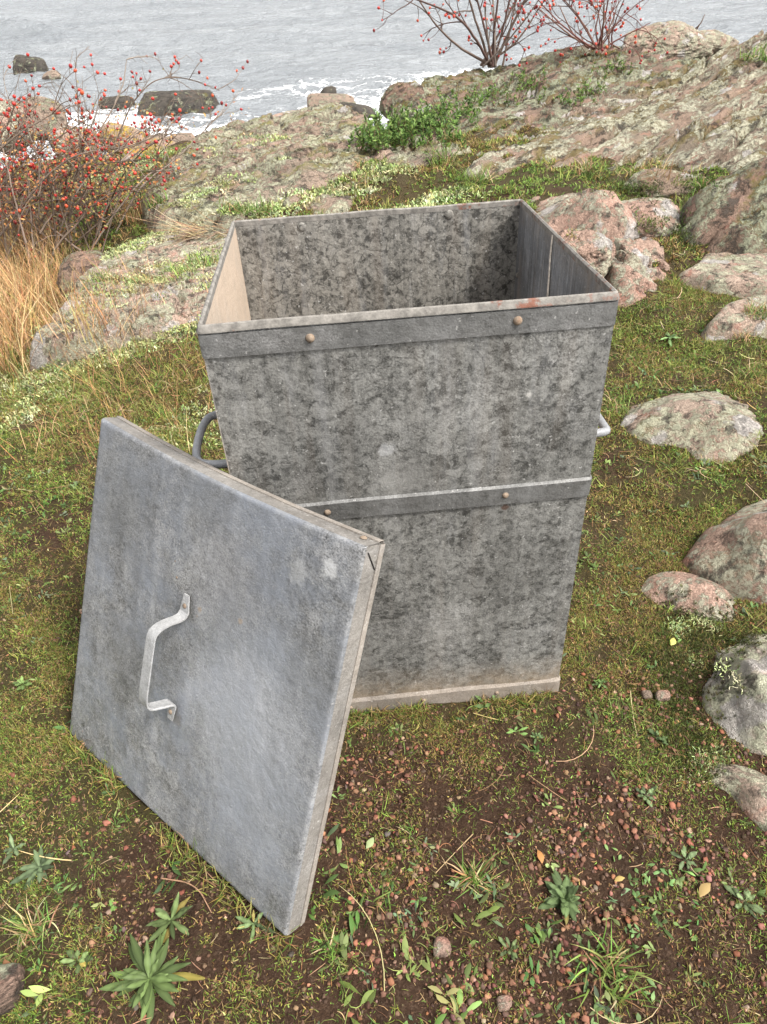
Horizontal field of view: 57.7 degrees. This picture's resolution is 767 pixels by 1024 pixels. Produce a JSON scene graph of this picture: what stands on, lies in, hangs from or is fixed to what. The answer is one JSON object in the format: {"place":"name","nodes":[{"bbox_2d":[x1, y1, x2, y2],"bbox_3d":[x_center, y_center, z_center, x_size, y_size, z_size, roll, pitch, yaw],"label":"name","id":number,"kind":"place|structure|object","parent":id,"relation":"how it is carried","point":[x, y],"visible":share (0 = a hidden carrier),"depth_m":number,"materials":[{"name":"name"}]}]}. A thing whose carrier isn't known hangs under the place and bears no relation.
{"place":"outdoors","nodes":[
{"label":"outdoors","id":0,"kind":"place"},
{"bbox_2d":[0,177,217,463],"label":"dry grass","id":1,"kind":"structure","parent":0,"point":[20,294],"depth_m":3.68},
{"bbox_2d":[0,124,766,1023],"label":"ground","id":2,"kind":"structure","parent":0,"point":[402,986],"depth_m":1.43,"materials":[{"name":"plant"}]},
{"bbox_2d":[0,963,24,1015],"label":"rock","id":3,"kind":"object","parent":2,"relation":"on","point":[12,977],"visible":0.96,"depth_m":1.21,"materials":[{"name":"red stone"}]},
{"bbox_2d":[2,834,25,864],"bbox_3d":[-0.754,0.685,1.434,0.068,0.027,0.049,-21,45,-21],"label":"leaf rosette","id":4,"kind":"object","parent":2,"relation":"on","point":[13,848],"visible":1,"depth_m":1.43,"materials":[{"name":"green plant"}]},
{"bbox_2d":[0,99,35,155],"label":"shore stone","id":5,"kind":"object","parent":2,"relation":"on","point":[8,147],"visible":0.41,"depth_m":7.48,"materials":[{"name":"beige stone"}]},
{"bbox_2d":[13,676,31,690],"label":"leaf rosette","id":6,"kind":"object","parent":2,"relation":"on","point":[20,681],"visible":1,"depth_m":1.80,"materials":[{"name":"green plant"}]},
{"bbox_2d":[0,211,56,254],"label":"shore stone","id":7,"kind":"object","parent":2,"relation":"on","point":[26,227],"visible":0.09,"depth_m":5.60,"materials":[{"name":"stone"}]},
{"bbox_2d":[8,845,55,889],"bbox_3d":[-0.700,0.715,1.396,0.098,0.038,0.078,-24,46,-23],"label":"leaf rosette","id":8,"kind":"object","parent":2,"relation":"on","point":[39,867],"visible":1,"depth_m":1.39,"materials":[{"name":"green plant"}]},
{"bbox_2d":[0,894,67,963],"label":"grass tuft","id":9,"kind":"object","parent":2,"relation":"on","point":[29,929],"visible":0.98,"depth_m":1.30,"materials":[{"name":"green plant"}]},
{"bbox_2d":[20,96,67,140],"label":"shore stone","id":10,"kind":"object","parent":2,"relation":"on","point":[42,107],"visible":0.29,"depth_m":8.82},
{"bbox_2d":[48,126,97,156],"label":"shore stone","id":11,"kind":"object","parent":2,"relation":"on","point":[59,134],"visible":0.15,"depth_m":8.14,"materials":[{"name":"beige stone"}]},
{"bbox_2d":[59,950,92,973],"bbox_3d":[-0.548,0.796,1.242,0.053,0.019,0.035,18,45,21],"label":"leaf rosette","id":12,"kind":"object","parent":2,"relation":"on","point":[83,960],"visible":1,"depth_m":1.24,"materials":[{"name":"green plant"}]},
{"bbox_2d":[56,250,107,299],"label":"boulder","id":13,"kind":"object","parent":2,"relation":"on","point":[66,270],"visible":0.27,"depth_m":4.07,"materials":[{"name":"red stone"}]},
{"bbox_2d":[96,186,150,227],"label":"dead grass","id":14,"kind":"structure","parent":2,"relation":"on","point":[132,215],"depth_m":5.62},
{"bbox_2d":[0,46,248,271],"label":"rose bush","id":15,"kind":"object","parent":2,"relation":"on","point":[70,203],"visible":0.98,"depth_m":5.10,"materials":[{"name":"red plant"}]},
{"bbox_2d":[99,122,151,155],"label":"shore stone","id":16,"kind":"object","parent":2,"relation":"on","point":[125,129],"visible":0.25,"depth_m":8.51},
{"bbox_2d":[30,228,226,371],"bbox_3d":[-1.271,-1.055,3.980,1.106,0.769,1.704,-2,41,0],"label":"rock outcrop","id":17,"kind":"object","parent":2,"relation":"on","point":[163,317],"visible":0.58,"depth_m":3.40,"materials":[{"name":"stone"}]},
{"bbox_2d":[14,261,157,351],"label":"dead grass","id":18,"kind":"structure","parent":17,"relation":"on","point":[82,320],"depth_m":3.17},
{"bbox_2d":[74,265,120,291],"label":"grass tuft","id":19,"kind":"object","parent":17,"relation":"on","point":[99,280],"visible":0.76,"depth_m":3.73,"materials":[{"name":"green plant"}]},
{"bbox_2d":[112,204,227,251],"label":"dead grass","id":20,"kind":"structure","parent":17,"relation":"on","point":[186,230],"depth_m":4.12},
{"bbox_2d":[155,257,197,280],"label":"grass tuft","id":21,"kind":"object","parent":17,"relation":"on","point":[175,273],"visible":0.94,"depth_m":3.70,"materials":[{"name":"green plant"}]},
{"bbox_2d":[182,244,220,266],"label":"grass tuft","id":22,"kind":"object","parent":17,"relation":"on","point":[197,259],"visible":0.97,"depth_m":3.83,"materials":[{"name":"green plant"}]},
{"bbox_2d":[98,929,207,1023],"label":"leaf rosette","id":23,"kind":"object","parent":2,"relation":"on","point":[148,975],"visible":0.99,"depth_m":1.21,"materials":[{"name":"green plant"}]},
{"bbox_2d":[143,137,175,152],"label":"shore stone","id":24,"kind":"object","parent":2,"relation":"on","point":[151,147],"visible":0.14,"depth_m":7.92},
{"bbox_2d":[146,892,191,942],"bbox_3d":[-0.387,0.746,1.289,0.116,0.054,0.095,-16,43,-15],"label":"leaf rosette","id":25,"kind":"object","parent":2,"relation":"on","point":[177,911],"visible":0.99,"depth_m":1.28,"materials":[{"name":"green plant"}]},
{"bbox_2d":[167,132,194,142],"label":"shore stone","id":26,"kind":"object","parent":2,"relation":"on","point":[184,137],"visible":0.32,"depth_m":9.26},
{"bbox_2d":[160,877,211,912],"bbox_3d":[-0.371,0.720,1.326,0.133,0.020,0.020,20,46,23],"label":"dry stalk","id":27,"kind":"object","parent":2,"relation":"on","point":[189,884],"visible":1,"depth_m":1.33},
{"bbox_2d":[70,416,384,934],"bbox_3d":[-0.394,0.291,1.335,0.756,0.784,0.118,24,20,33],"label":"bin lid","id":28,"kind":"object","parent":2,"relation":"on","point":[225,616],"visible":0.99,"depth_m":1.28,"materials":[{"name":"metal"}]},
{"bbox_2d":[235,910,276,943],"bbox_3d":[-0.234,0.748,1.264,0.065,0.018,0.056,-17,43,-16],"label":"leaf rosette","id":29,"kind":"object","parent":2,"relation":"on","point":[247,923],"visible":1,"depth_m":1.26,"materials":[{"name":"green plant"}]},
{"bbox_2d":[243,189,280,215],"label":"grass tuft","id":30,"kind":"object","parent":2,"relation":"on","point":[262,209],"visible":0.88,"depth_m":4.57,"materials":[{"name":"green plant"}]},
{"bbox_2d":[42,658,567,972],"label":"edge grass","id":31,"kind":"structure","parent":2,"relation":"on","point":[187,852],"depth_m":1.52,"materials":[{"name":"green plant"}]},
{"bbox_2d":[142,101,470,236],"bbox_3d":[-0.658,-2.971,6.279,2.993,1.086,4.560,-2,41,0],"label":"rock outcrop","id":32,"kind":"object","parent":2,"relation":"on","point":[314,152],"visible":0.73,"depth_m":5.35,"materials":[{"name":"grey stone"}]},
{"bbox_2d":[141,187,169,208],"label":"grass tuft","id":33,"kind":"object","parent":32,"relation":"on","point":[154,204],"visible":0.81,"depth_m":5.09,"materials":[{"name":"green plant"}]},
{"bbox_2d":[214,194,254,215],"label":"grass tuft","id":34,"kind":"object","parent":32,"relation":"on","point":[240,209],"visible":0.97,"depth_m":4.41,"materials":[{"name":"green plant"}]},
{"bbox_2d":[304,925,351,980],"bbox_3d":[-0.101,0.772,1.233,0.082,0.040,0.075,-29,48,-28],"label":"grass tuft","id":35,"kind":"object","parent":2,"relation":"on","point":[334,957],"visible":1,"depth_m":1.23,"materials":[{"name":"green plant"}]},
{"bbox_2d":[341,163,384,188],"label":"grass tuft","id":36,"kind":"object","parent":2,"relation":"on","point":[365,178],"visible":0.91,"depth_m":4.84,"materials":[{"name":"green plant"}]},
{"bbox_2d":[348,707,379,729],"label":"grass tuft","id":37,"kind":"object","parent":2,"relation":"on","point":[365,717],"visible":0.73,"depth_m":1.68,"materials":[{"name":"green plant"}]},
{"bbox_2d":[0,132,749,790],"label":"reindeer lichen","id":38,"kind":"object","parent":2,"relation":"on","point":[380,168],"visible":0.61,"depth_m":3.77},
{"bbox_2d":[358,880,394,915],"bbox_3d":[-0.015,0.726,1.302,0.074,0.042,0.074,-14,43,-13],"label":"grass tuft","id":39,"kind":"object","parent":2,"relation":"on","point":[377,904],"visible":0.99,"depth_m":1.30,"materials":[{"name":"green plant"}]},
{"bbox_2d":[0,121,766,1023],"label":"moss carpet","id":40,"kind":"object","parent":2,"relation":"on","point":[60,683],"visible":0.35,"depth_m":1.85,"materials":[{"name":"green plant"}]},
{"bbox_2d":[0,277,766,1023],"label":"leafy weeds","id":41,"kind":"object","parent":2,"relation":"on","point":[342,941],"visible":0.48,"depth_m":1.31,"materials":[{"name":"green plant"}]},
{"bbox_2d":[0,522,766,1023],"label":"soil crumbs","id":42,"kind":"object","parent":2,"relation":"on","point":[452,906],"visible":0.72,"depth_m":1.36,"materials":[{"name":"soil"}]},
{"bbox_2d":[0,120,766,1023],"bbox_3d":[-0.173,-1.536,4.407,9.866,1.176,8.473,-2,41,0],"label":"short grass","id":43,"kind":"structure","parent":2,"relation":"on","point":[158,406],"depth_m":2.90,"materials":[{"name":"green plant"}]},
{"bbox_2d":[0,211,766,1023],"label":"dead stems","id":44,"kind":"object","parent":2,"relation":"on","point":[418,743],"visible":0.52,"depth_m":1.47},
{"bbox_2d":[2,605,766,1023],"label":"gravel","id":45,"kind":"structure","parent":2,"relation":"on","point":[550,879],"depth_m":1.34,"materials":[{"name":"gravel"}]},
{"bbox_2d":[21,43,766,800],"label":"moss cushions","id":46,"kind":"object","parent":2,"relation":"on","point":[675,659],"visible":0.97,"depth_m":1.77,"materials":[{"name":"green plant"}]},
{"bbox_2d":[192,199,619,712],"bbox_3d":[0.024,-0.113,1.668,0.821,1.005,0.654,-5,37,-2],"label":"metal bin","id":47,"kind":"object","parent":2,"relation":"on","point":[419,391],"visible":0.83,"depth_m":1.34,"materials":[{"name":"metal"}]},
{"bbox_2d":[398,819,430,850],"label":"grass tuft","id":48,"kind":"object","parent":2,"relation":"on","point":[411,834],"visible":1,"depth_m":1.42,"materials":[{"name":"green plant"}]},
{"bbox_2d":[347,81,484,153],"bbox_3d":[0.319,-3.253,5.853,1.047,0.553,1.952,3,42,6],"label":"green shrub","id":49,"kind":"object","parent":2,"relation":"on","point":[392,132],"visible":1,"depth_m":5.56,"materials":[{"name":"green plant"}]},
{"bbox_2d":[433,936,450,957],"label":"pebble","id":50,"kind":"object","parent":2,"relation":"on","point":[442,944],"visible":0.99,"depth_m":1.23,"materials":[{"name":"pink stone"}]},
{"bbox_2d":[421,137,466,164],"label":"grass tuft","id":51,"kind":"object","parent":2,"relation":"on","point":[441,158],"visible":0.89,"depth_m":4.99,"materials":[{"name":"green plant"}]},
{"bbox_2d":[431,118,467,141],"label":"grass tuft","id":52,"kind":"object","parent":2,"relation":"on","point":[452,133],"visible":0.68,"depth_m":5.54,"materials":[{"name":"green plant"}]},
{"bbox_2d":[444,842,508,904],"bbox_3d":[0.179,0.700,1.329,0.131,0.062,0.150,-2,41,0],"label":"grass tuft","id":53,"kind":"object","parent":2,"relation":"on","point":[466,874],"visible":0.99,"depth_m":1.34,"materials":[{"name":"green plant"}]},
{"bbox_2d":[465,862,497,894],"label":"grass tuft","id":54,"kind":"object","parent":2,"relation":"on","point":[485,877],"visible":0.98,"depth_m":1.33,"materials":[{"name":"green plant"}]},
{"bbox_2d":[460,161,503,184],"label":"grass tuft","id":55,"kind":"object","parent":2,"relation":"on","point":[481,178],"visible":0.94,"depth_m":4.62,"materials":[{"name":"green plant"}]},
{"bbox_2d":[497,995,511,1011],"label":"pebble","id":56,"kind":"object","parent":2,"relation":"on","point":[504,1003],"visible":1,"depth_m":1.16,"materials":[{"name":"pink stone"}]},
{"bbox_2d":[498,936,521,960],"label":"leaf rosette","id":57,"kind":"object","parent":2,"relation":"on","point":[512,954],"visible":1,"depth_m":1.23,"materials":[{"name":"green plant"}]},
{"bbox_2d":[389,43,711,156],"bbox_3d":[2.305,-4.034,7.547,6.306,1.566,2.680,-29,48,-27],"label":"rock outcrop","id":58,"kind":"object","parent":2,"relation":"on","point":[654,67],"visible":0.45,"depth_m":6.69,"materials":[{"name":"grey stone"}]},
{"bbox_2d":[379,82,424,118],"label":"boulder","id":59,"kind":"object","parent":58,"relation":"on","point":[395,95],"visible":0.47,"depth_m":6.57,"materials":[{"name":"beige stone"}]},
{"bbox_2d":[373,0,544,68],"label":"rose bush","id":60,"kind":"object","parent":58,"relation":"on","point":[495,54],"visible":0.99,"depth_m":7.10,"materials":[{"name":"red plant"}]},
{"bbox_2d":[470,63,546,106],"bbox_3d":[1.133,-3.938,6.432,0.612,0.278,0.804,17,45,21],"label":"green shrub","id":61,"kind":"object","parent":58,"relation":"on","point":[488,92],"visible":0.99,"depth_m":6.40,"materials":[{"name":"green plant"}]},
{"bbox_2d":[538,53,633,109],"bbox_3d":[1.892,-4.024,6.501,0.603,0.255,1.574,18,45,21],"label":"green shrub","id":62,"kind":"object","parent":58,"relation":"on","point":[581,98],"visible":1,"depth_m":6.18,"materials":[{"name":"green plant"}]},
{"bbox_2d":[509,0,668,63],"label":"rose bush","id":63,"kind":"object","parent":58,"relation":"on","point":[601,41],"visible":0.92,"depth_m":7.04,"materials":[{"name":"red plant"}]},
{"bbox_2d":[622,20,714,59],"bbox_3d":[3.137,-5.099,7.631,1.065,0.474,0.712,-16,43,-15],"label":"boulder","id":64,"kind":"object","parent":58,"relation":"on","point":[684,39],"visible":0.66,"depth_m":7.42,"materials":[{"name":"stone"}]},
{"bbox_2d":[700,29,738,55],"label":"boulder","id":65,"kind":"object","parent":58,"relation":"on","point":[718,39],"visible":0.39,"depth_m":7.52,"materials":[{"name":"stone"}]},
{"bbox_2d":[537,869,581,924],"bbox_3d":[0.338,0.723,1.304,0.098,0.051,0.092,-34,51,-31],"label":"leaf rosette","id":66,"kind":"object","parent":2,"relation":"on","point":[564,896],"visible":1,"depth_m":1.30,"materials":[{"name":"green plant"}]},
{"bbox_2d":[529,188,639,239],"bbox_3d":[1.119,-1.632,4.076,0.896,0.627,1.028,-2,41,0],"label":"boulder","id":67,"kind":"object","parent":2,"relation":"on","point":[606,215],"visible":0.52,"depth_m":3.68,"materials":[{"name":"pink stone"}]},
{"bbox_2d":[557,229,615,276],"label":"boulder","id":68,"kind":"object","parent":2,"relation":"on","point":[595,250],"visible":0.56,"depth_m":3.29,"materials":[{"name":"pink stone"}]},
{"bbox_2d":[569,154,606,176],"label":"grass tuft","id":69,"kind":"object","parent":2,"relation":"on","point":[586,166],"visible":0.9,"depth_m":4.59,"materials":[{"name":"green plant"}]},
{"bbox_2d":[592,678,607,689],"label":"leaf rosette","id":70,"kind":"object","parent":2,"relation":"on","point":[601,684],"visible":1,"depth_m":1.72,"materials":[{"name":"green plant"}]},
{"bbox_2d":[560,911,661,1023],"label":"grass tuft","id":71,"kind":"object","parent":2,"relation":"on","point":[609,966],"visible":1,"depth_m":1.20,"materials":[{"name":"green plant"}]},
{"bbox_2d":[464,29,766,178],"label":"rock outcrop","id":72,"kind":"object","parent":2,"relation":"on","point":[685,122],"visible":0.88,"depth_m":5.21,"materials":[{"name":"stone"}]},
{"bbox_2d":[740,42,766,62],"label":"grass tuft","id":73,"kind":"object","parent":72,"relation":"on","point":[764,57],"visible":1,"depth_m":5.99,"materials":[{"name":"green plant"}]},
{"bbox_2d":[602,389,635,414],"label":"grass tuft","id":74,"kind":"object","parent":2,"relation":"on","point":[616,405],"visible":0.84,"depth_m":2.72,"materials":[{"name":"green plant"}]},
{"bbox_2d":[605,696,649,724],"bbox_3d":[0.575,0.472,1.647,0.115,0.046,0.099,-2,41,0],"label":"grass tuft","id":75,"kind":"object","parent":2,"relation":"on","point":[644,721],"visible":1,"depth_m":1.66,"materials":[{"name":"green plant"}]},
{"bbox_2d":[604,236,669,306],"bbox_3d":[1.217,-1.160,3.649,0.566,0.535,0.858,-2,41,0],"label":"boulder","id":76,"kind":"object","parent":2,"relation":"on","point":[631,275],"visible":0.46,"depth_m":3.37,"materials":[{"name":"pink stone"}]},
{"bbox_2d":[636,786,656,806],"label":"leaf rosette","id":77,"kind":"object","parent":2,"relation":"on","point":[651,791],"visible":1,"depth_m":1.47,"materials":[{"name":"green plant"}]},
{"bbox_2d":[641,690,652,698],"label":"pebble","id":78,"kind":"object","parent":2,"relation":"on","point":[646,694],"visible":1,"depth_m":1.69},
{"bbox_2d":[621,197,680,237],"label":"boulder","id":79,"kind":"object","parent":2,"relation":"on","point":[643,205],"visible":0.44,"depth_m":3.77,"materials":[{"name":"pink stone"}]},
{"bbox_2d":[648,728,667,744],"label":"leaf rosette","id":80,"kind":"object","parent":2,"relation":"on","point":[663,739],"visible":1,"depth_m":1.60,"materials":[{"name":"green plant"}]},
{"bbox_2d":[655,690,670,701],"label":"pebble","id":81,"kind":"object","parent":2,"relation":"on","point":[662,695],"visible":1,"depth_m":1.67,"materials":[{"name":"pink stone"}]},
{"bbox_2d":[623,168,707,197],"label":"boulder","id":82,"kind":"object","parent":2,"relation":"on","point":[641,176],"visible":0.38,"depth_m":4.25,"materials":[{"name":"stone"}]},
{"bbox_2d":[643,153,673,182],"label":"grass tuft","id":83,"kind":"object","parent":82,"relation":"on","point":[663,169],"visible":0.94,"depth_m":4.22,"materials":[{"name":"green plant"}]},
{"bbox_2d":[660,332,679,345],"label":"leaf rosette","id":84,"kind":"object","parent":2,"relation":"on","point":[670,337],"visible":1,"depth_m":3.07,"materials":[{"name":"green plant"}]},
{"bbox_2d":[671,845,696,871],"bbox_3d":[0.583,0.670,1.353,0.049,0.024,0.053,15,44,19],"label":"leaf rosette","id":85,"kind":"object","parent":2,"relation":"on","point":[692,854],"visible":1,"depth_m":1.36,"materials":[{"name":"green plant"}]},
{"bbox_2d":[641,571,735,621],"bbox_3d":[0.859,0.350,2.055,0.384,0.423,0.353,-2,41,0],"label":"boulder","id":86,"kind":"object","parent":2,"relation":"on","point":[704,593],"visible":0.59,"depth_m":1.91,"materials":[{"name":"pink stone"}]},
{"bbox_2d":[620,391,763,462],"bbox_3d":[1.138,-0.205,2.638,0.622,0.505,0.643,-2,41,0],"label":"boulder","id":87,"kind":"object","parent":2,"relation":"on","point":[715,425],"visible":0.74,"depth_m":2.46,"materials":[{"name":"stone"}]},
{"bbox_2d":[685,170,713,187],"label":"grass tuft","id":88,"kind":"object","parent":2,"relation":"on","point":[700,182],"visible":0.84,"depth_m":4.21,"materials":[{"name":"green plant"}]},
{"bbox_2d":[699,883,710,896],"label":"fallen leaf","id":89,"kind":"object","parent":2,"relation":"on","point":[704,888],"visible":1,"depth_m":1.30,"materials":[{"name":"yellow plant"}]},
{"bbox_2d":[679,157,766,254],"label":"boulder","id":90,"kind":"object","parent":2,"relation":"on","point":[731,217],"visible":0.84,"depth_m":3.65,"materials":[{"name":"grey stone"}]},
{"bbox_2d":[679,252,766,298],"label":"flat rock","id":91,"kind":"object","parent":2,"relation":"on","point":[742,276],"visible":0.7,"depth_m":3.40,"materials":[{"name":"stone"}]},
{"bbox_2d":[683,499,766,604],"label":"boulder","id":92,"kind":"object","parent":2,"relation":"on","point":[729,554],"visible":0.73,"depth_m":1.94,"materials":[{"name":"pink stone"}]},
{"bbox_2d":[701,294,766,340],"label":"flat rock","id":93,"kind":"object","parent":2,"relation":"on","point":[727,320],"visible":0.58,"depth_m":3.05,"materials":[{"name":"stone"}]},
{"bbox_2d":[733,326,763,341],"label":"grass tuft","id":94,"kind":"object","parent":93,"relation":"on","point":[739,335],"visible":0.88,"depth_m":3.02,"materials":[{"name":"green plant"}]},
{"bbox_2d":[744,297,766,326],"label":"grass tuft","id":95,"kind":"object","parent":93,"relation":"on","point":[755,310],"visible":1,"depth_m":3.06,"materials":[{"name":"green plant"}]},
{"bbox_2d":[702,633,766,755],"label":"boulder","id":96,"kind":"object","parent":2,"relation":"on","point":[747,725],"visible":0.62,"depth_m":1.60,"materials":[{"name":"white stone"}]},
{"bbox_2d":[706,764,766,831],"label":"boulder","id":97,"kind":"object","parent":2,"relation":"on","point":[747,786],"visible":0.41,"depth_m":1.45,"materials":[{"name":"stone"}]},
{"bbox_2d":[724,885,764,918],"bbox_3d":[0.665,0.712,1.284,0.047,0.021,0.071,-17,43,-16],"label":"leaf rosette","id":98,"kind":"object","parent":2,"relation":"on","point":[749,896],"visible":1,"depth_m":1.28,"materials":[{"name":"green plant"}]},
{"bbox_2d":[732,355,764,380],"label":"grass tuft","id":99,"kind":"object","parent":2,"relation":"on","point":[749,372],"visible":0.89,"depth_m":2.77,"materials":[{"name":"green plant"}]},
{"bbox_2d":[0,0,766,167],"bbox_3d":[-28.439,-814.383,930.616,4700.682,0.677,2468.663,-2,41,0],"label":"sea","id":100,"kind":"structure","parent":0,"point":[295,53],"depth_m":20.49,"materials":[{"name":"liquid"}]},
{"bbox_2d":[12,54,48,74],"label":"sea rock","id":101,"kind":"object","parent":100,"relation":"in","point":[33,64],"visible":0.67,"depth_m":17.31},
{"bbox_2d":[42,70,60,79],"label":"sea rock","id":102,"kind":"object","parent":100,"relation":"in","point":[55,75],"visible":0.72,"depth_m":16.82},
{"bbox_2d":[98,96,135,109],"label":"sea rock","id":103,"kind":"object","parent":100,"relation":"in","point":[111,102],"visible":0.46,"depth_m":14.19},
{"bbox_2d":[137,90,219,116],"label":"sea rock","id":104,"kind":"object","parent":100,"relation":"in","point":[162,99],"visible":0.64,"depth_m":13.58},
{"bbox_2d":[321,86,336,93],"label":"sea rock","id":105,"kind":"object","parent":100,"relation":"in","point":[330,89],"visible":0.42,"depth_m":14.59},
{"bbox_2d":[307,93,355,107],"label":"sea rock","id":106,"kind":"object","parent":100,"relation":"in","point":[313,99],"visible":0.32,"depth_m":13.29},
{"bbox_2d":[339,102,374,117],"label":"sea rock","id":107,"kind":"object","parent":100,"relation":"in","point":[363,109],"visible":0.25,"depth_m":12.88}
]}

